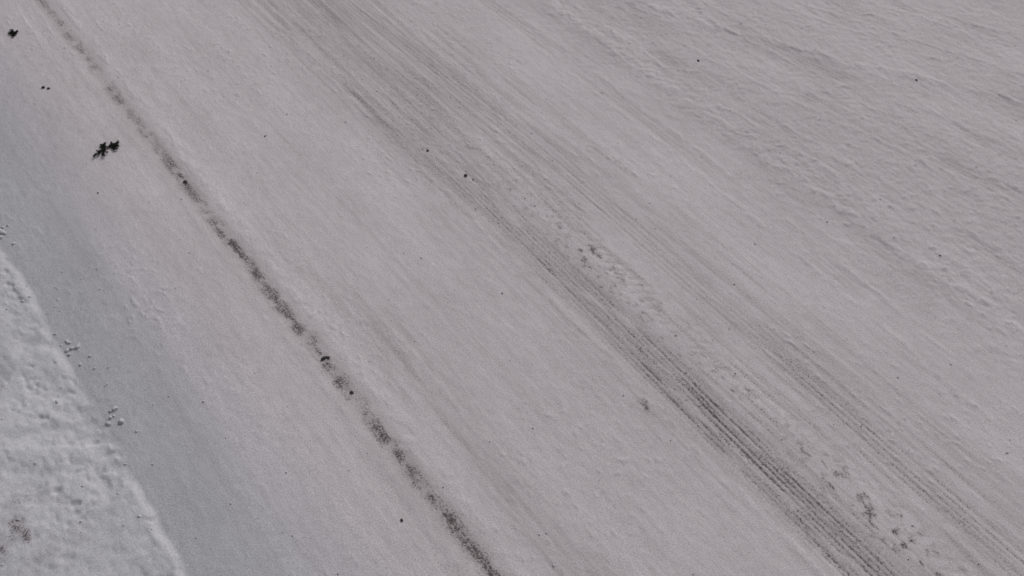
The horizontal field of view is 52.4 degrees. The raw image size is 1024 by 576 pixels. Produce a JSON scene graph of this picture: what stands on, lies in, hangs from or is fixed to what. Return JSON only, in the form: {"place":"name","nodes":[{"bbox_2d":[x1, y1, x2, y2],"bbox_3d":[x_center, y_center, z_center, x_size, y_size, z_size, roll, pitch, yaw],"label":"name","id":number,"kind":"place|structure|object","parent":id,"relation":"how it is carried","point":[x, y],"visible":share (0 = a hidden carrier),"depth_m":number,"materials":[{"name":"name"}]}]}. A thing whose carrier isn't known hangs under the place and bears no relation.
{"place":"outdoors","nodes":[
{"label":"outdoors","id":0,"kind":"place"},
{"bbox_2d":[0,250,182,575],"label":"snow bank","id":1,"kind":"structure","parent":0,"point":[48,501],"depth_m":9.32,"materials":[{"name":"white snow"}]},
{"bbox_2d":[0,0,1023,575],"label":"snowy road","id":2,"kind":"structure","parent":0,"point":[374,252],"depth_m":11.22,"materials":[{"name":"white snow"}]},
{"bbox_2d":[7,29,17,36],"bbox_3d":[-6.928,-3.537,14.426,0.148,0.045,0.194,-1,46,-1],"label":"spruce twig","id":3,"kind":"object","parent":2,"relation":"on","point":[13,33],"visible":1,"depth_m":14.42,"materials":[{"name":"black plant"}]},
{"bbox_2d":[93,140,118,156],"bbox_3d":[-4.923,-1.694,12.657,0.266,0.050,0.370,4,46,4],"label":"spruce twig","id":4,"kind":"object","parent":2,"relation":"on","point":[112,145],"visible":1,"depth_m":12.67,"materials":[{"name":"black plant"}]},
{"bbox_2d":[0,3,1016,574],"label":"snow clumps","id":5,"kind":"object","parent":2,"relation":"on","point":[108,423],"visible":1,"depth_m":10.41,"materials":[{"name":"white snow"}]},
{"bbox_2d":[42,7,983,574],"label":"scattered stones","id":6,"kind":"object","parent":2,"relation":"on","point":[366,247],"visible":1,"depth_m":11.59,"materials":[{"name":"grey stone"}]}
]}

